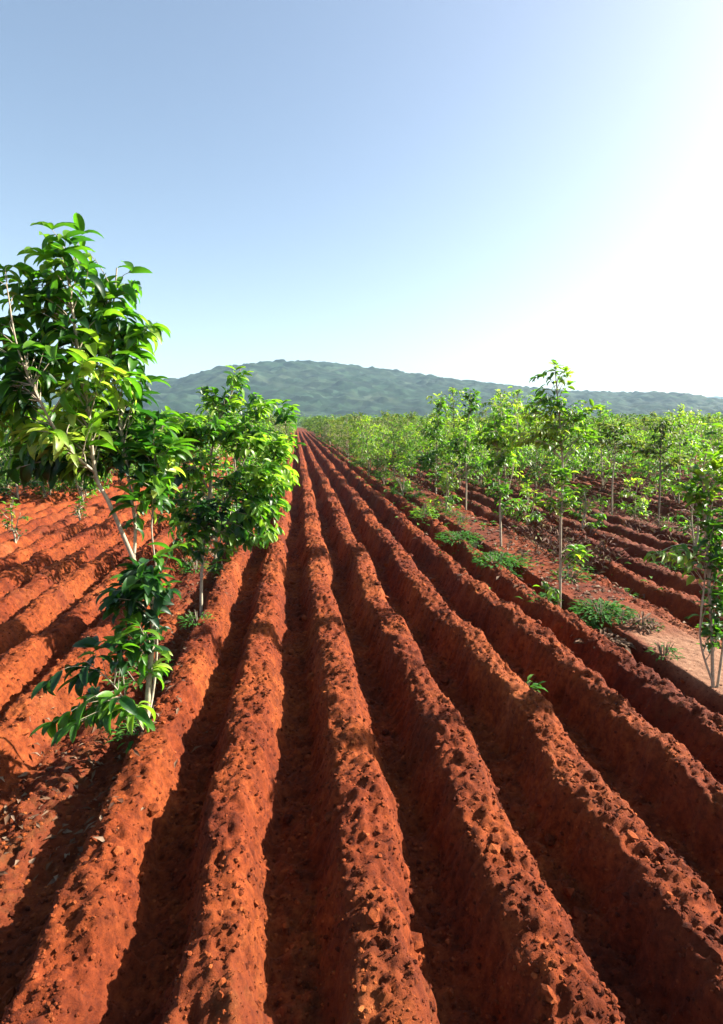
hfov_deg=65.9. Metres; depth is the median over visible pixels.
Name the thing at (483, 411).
orchard tree
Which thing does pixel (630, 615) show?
weed tuft
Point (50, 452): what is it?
young tree
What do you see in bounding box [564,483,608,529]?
shrub
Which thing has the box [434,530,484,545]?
weed
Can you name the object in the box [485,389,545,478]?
orchard tree
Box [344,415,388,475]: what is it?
orchard tree
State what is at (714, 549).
young tree
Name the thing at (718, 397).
hill
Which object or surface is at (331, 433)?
orchard tree
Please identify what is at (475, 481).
shrub
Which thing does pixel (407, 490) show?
shrub
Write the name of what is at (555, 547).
dry undergrowth
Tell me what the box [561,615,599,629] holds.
weed
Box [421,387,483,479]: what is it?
orchard tree
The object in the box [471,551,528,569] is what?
weed
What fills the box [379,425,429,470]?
orchard tree
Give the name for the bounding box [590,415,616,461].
orchard tree
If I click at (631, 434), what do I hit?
orchard tree
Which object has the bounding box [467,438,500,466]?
orchard tree
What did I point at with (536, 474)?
orchard tree
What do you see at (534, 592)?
ground cover
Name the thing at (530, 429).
orchard tree
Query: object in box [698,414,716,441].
orchard tree
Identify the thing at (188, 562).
weed tuft
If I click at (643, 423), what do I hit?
orchard tree
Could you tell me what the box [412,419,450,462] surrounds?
orchard tree
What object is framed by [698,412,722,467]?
orchard tree
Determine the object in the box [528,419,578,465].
orchard tree
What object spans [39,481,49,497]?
sapling
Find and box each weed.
[408,503,438,520]
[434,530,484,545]
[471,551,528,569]
[525,674,547,692]
[539,592,563,606]
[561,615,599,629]
[567,627,636,653]
[568,597,639,626]
[574,559,596,572]
[621,611,664,632]
[623,587,641,598]
[649,559,682,572]
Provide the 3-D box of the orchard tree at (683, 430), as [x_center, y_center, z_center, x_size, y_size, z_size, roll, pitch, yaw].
[7.979,-1.205,13.920,1.721,2.504,1.962,1,9,9]
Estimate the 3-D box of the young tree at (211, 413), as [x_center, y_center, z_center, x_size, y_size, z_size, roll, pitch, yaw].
[-2.347,-0.495,8.657,1.624,2.633,1.728,3,10,20]
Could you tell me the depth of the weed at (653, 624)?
5.41 m
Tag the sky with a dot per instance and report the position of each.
(494, 191)
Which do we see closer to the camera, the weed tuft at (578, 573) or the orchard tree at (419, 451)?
the weed tuft at (578, 573)
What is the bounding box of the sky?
[0,0,722,396]
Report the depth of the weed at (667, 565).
8.09 m
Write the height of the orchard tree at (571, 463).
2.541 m
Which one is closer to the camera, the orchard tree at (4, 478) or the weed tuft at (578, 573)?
the weed tuft at (578, 573)
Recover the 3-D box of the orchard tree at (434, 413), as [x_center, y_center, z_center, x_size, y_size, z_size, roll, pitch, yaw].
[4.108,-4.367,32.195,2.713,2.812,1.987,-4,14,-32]
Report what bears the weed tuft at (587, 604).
on the ground at (324, 476)
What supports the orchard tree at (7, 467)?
on the ground at (324, 476)
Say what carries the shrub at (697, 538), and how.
on the ground at (324, 476)
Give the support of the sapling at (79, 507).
on the ground at (324, 476)
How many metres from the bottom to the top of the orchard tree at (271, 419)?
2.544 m
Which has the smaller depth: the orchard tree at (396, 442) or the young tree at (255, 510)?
the young tree at (255, 510)
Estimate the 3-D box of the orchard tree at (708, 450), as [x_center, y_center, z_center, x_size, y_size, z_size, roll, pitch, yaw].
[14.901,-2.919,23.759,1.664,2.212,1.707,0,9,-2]
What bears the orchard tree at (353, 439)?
on the ground at (324, 476)
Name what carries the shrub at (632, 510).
on the ground at (324, 476)
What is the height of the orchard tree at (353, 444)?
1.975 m
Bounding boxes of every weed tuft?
[102,657,175,692]
[103,706,161,753]
[175,557,207,569]
[176,610,216,629]
[178,560,212,574]
[406,491,425,497]
[441,508,463,516]
[453,516,467,522]
[468,541,482,548]
[549,566,593,582]
[575,599,605,616]
[607,610,636,623]
[643,617,663,630]
[645,640,684,660]
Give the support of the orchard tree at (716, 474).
on the ground at (324, 476)
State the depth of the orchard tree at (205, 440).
29.04 m
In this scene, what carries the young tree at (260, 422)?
on the ground at (324, 476)
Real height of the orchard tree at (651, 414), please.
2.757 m
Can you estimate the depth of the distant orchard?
63.70 m
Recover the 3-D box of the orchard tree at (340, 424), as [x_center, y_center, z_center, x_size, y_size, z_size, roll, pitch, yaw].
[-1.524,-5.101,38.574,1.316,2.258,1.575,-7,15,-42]
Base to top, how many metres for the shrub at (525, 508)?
1.099 m
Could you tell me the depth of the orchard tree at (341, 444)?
29.66 m
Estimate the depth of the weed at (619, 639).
5.21 m
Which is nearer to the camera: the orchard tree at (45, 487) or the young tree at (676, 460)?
the young tree at (676, 460)
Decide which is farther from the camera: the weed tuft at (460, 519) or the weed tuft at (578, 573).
the weed tuft at (460, 519)
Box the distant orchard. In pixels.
[6,412,722,439]
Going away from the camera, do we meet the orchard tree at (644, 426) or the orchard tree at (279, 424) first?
the orchard tree at (644, 426)
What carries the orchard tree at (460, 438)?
on the ground at (324, 476)
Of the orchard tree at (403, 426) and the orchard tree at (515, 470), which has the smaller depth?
the orchard tree at (515, 470)
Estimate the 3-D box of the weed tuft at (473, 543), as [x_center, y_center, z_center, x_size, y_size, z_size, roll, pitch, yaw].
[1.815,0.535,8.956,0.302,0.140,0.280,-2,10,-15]
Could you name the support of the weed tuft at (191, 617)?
on the ground at (324, 476)
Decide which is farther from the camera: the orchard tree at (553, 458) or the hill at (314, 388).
the hill at (314, 388)
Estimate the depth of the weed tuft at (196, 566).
8.10 m
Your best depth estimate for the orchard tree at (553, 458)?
15.89 m
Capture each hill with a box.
[32,359,722,418]
[590,391,722,398]
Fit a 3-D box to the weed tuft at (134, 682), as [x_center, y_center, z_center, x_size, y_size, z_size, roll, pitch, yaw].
[-1.883,1.346,4.699,0.535,0.215,0.565,7,12,38]
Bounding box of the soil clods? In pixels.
[0,498,722,1023]
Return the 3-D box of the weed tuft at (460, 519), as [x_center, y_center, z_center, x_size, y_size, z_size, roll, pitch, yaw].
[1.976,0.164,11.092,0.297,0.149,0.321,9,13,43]
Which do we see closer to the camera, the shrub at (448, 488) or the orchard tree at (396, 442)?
the shrub at (448, 488)
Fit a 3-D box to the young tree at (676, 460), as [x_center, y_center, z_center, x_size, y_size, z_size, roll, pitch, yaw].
[5.882,-0.704,11.038,1.306,2.330,0.942,-1,9,-7]
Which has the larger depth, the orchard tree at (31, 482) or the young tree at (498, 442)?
the orchard tree at (31, 482)
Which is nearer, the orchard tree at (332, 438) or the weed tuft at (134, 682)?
the weed tuft at (134, 682)
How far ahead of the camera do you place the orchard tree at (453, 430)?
16.63 m
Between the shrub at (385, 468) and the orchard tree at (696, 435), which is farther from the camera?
the orchard tree at (696, 435)
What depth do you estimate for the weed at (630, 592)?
6.95 m
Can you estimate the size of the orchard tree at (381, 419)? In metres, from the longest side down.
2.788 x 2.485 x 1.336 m
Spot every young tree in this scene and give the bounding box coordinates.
[0,213,199,746]
[133,365,305,614]
[151,394,255,558]
[199,410,272,514]
[226,420,274,483]
[228,407,287,493]
[412,397,454,493]
[437,388,489,509]
[472,403,527,545]
[499,359,602,606]
[581,418,646,514]
[627,417,694,526]
[643,423,722,687]
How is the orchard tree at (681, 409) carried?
on the ground at (324, 476)
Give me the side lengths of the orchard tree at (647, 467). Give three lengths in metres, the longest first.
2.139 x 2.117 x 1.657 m
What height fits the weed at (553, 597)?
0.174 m
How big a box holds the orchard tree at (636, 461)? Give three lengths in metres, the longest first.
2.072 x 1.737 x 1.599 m
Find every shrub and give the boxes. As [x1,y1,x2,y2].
[371,447,395,484]
[382,460,420,497]
[426,468,462,511]
[468,449,494,487]
[504,480,547,525]
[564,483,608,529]
[614,477,656,519]
[660,439,722,549]
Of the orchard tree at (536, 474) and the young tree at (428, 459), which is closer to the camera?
the young tree at (428, 459)
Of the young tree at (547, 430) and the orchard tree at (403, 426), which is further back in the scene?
the orchard tree at (403, 426)
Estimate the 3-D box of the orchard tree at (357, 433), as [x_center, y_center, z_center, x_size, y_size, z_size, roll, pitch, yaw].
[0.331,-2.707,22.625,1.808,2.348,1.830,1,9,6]
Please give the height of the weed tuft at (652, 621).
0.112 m
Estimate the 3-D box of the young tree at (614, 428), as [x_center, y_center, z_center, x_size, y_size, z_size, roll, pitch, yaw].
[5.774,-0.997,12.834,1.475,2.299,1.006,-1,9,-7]
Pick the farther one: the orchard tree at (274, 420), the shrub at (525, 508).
the orchard tree at (274, 420)
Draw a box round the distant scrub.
[40,413,722,425]
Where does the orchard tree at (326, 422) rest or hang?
on the ground at (324, 476)
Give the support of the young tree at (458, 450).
on the ground at (324, 476)
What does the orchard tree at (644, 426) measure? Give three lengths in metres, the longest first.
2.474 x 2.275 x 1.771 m
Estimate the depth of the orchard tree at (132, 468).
18.04 m
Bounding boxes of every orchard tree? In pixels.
[0,411,47,499]
[0,438,19,486]
[0,448,19,494]
[30,427,80,496]
[56,408,112,501]
[57,430,112,495]
[98,410,118,476]
[118,419,139,480]
[201,416,220,459]
[266,417,277,434]
[267,419,288,441]
[270,412,289,432]
[318,419,335,438]
[320,421,341,445]
[326,425,344,447]
[327,419,355,453]
[332,425,358,455]
[334,414,358,453]
[334,423,346,450]
[341,412,380,457]
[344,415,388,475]
[344,426,372,453]
[348,416,391,467]
[348,431,375,467]
[367,420,419,481]
[371,410,390,450]
[374,412,399,451]
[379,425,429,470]
[388,428,420,451]
[391,418,421,448]
[392,412,420,453]
[400,419,442,476]
[411,412,446,447]
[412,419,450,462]
[419,418,489,486]
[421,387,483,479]
[442,422,486,469]
[464,408,493,432]
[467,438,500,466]
[468,386,534,499]
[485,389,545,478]
[485,416,523,480]
[508,419,567,488]
[517,406,545,464]
[518,421,589,495]
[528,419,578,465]
[547,417,604,480]
[563,401,631,487]
[564,426,606,476]
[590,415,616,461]
[590,420,627,471]
[606,423,656,466]
[620,428,669,482]
[622,417,669,447]
[623,425,693,489]
[635,419,655,446]
[639,411,660,441]
[641,413,717,503]
[648,411,709,472]
[663,403,701,454]
[680,427,711,459]
[692,419,722,460]
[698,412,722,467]
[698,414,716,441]
[701,442,722,494]
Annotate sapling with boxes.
[0,497,31,542]
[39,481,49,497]
[68,496,87,519]
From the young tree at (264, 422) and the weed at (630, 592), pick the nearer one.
the weed at (630, 592)
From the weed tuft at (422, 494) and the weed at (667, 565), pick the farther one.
the weed tuft at (422, 494)
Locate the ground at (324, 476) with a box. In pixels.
[0,426,722,1023]
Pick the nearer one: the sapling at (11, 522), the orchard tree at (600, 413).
the sapling at (11, 522)
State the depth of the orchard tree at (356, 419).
26.82 m
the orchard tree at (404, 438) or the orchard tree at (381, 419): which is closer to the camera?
the orchard tree at (404, 438)
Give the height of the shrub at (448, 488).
1.056 m
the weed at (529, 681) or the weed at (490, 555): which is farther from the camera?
the weed at (490, 555)
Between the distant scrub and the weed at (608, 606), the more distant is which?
the distant scrub
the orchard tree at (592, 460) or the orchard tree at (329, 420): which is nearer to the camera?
the orchard tree at (592, 460)
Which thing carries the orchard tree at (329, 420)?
on the ground at (324, 476)
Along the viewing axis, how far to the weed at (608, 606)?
5.69 m
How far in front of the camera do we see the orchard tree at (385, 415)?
34.18 m
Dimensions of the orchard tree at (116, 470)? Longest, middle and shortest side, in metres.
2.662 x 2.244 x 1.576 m
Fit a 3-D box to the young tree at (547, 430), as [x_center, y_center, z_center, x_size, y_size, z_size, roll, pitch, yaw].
[2.041,-0.148,5.993,1.148,2.909,0.498,-1,9,-7]
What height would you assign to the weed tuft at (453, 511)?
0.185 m
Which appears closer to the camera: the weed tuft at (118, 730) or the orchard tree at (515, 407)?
the weed tuft at (118, 730)
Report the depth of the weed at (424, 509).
11.44 m
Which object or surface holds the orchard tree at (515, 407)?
on the ground at (324, 476)
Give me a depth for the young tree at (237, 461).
11.21 m
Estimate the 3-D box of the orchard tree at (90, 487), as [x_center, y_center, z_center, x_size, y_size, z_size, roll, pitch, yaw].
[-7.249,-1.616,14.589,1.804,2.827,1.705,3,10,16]
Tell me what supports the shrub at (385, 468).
on the ground at (324, 476)
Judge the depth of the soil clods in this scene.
2.78 m
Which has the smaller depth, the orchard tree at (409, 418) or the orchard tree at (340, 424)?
the orchard tree at (409, 418)
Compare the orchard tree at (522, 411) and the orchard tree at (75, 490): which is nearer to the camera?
the orchard tree at (75, 490)
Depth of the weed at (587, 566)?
7.96 m
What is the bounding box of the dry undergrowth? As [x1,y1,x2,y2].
[348,439,722,575]
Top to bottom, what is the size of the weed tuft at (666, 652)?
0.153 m
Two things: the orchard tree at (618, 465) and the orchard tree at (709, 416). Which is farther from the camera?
the orchard tree at (709, 416)
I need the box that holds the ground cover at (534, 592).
[316,438,722,626]
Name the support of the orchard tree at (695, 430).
on the ground at (324, 476)
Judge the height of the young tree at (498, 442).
2.300 m
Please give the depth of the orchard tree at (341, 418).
33.33 m
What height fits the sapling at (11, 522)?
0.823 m

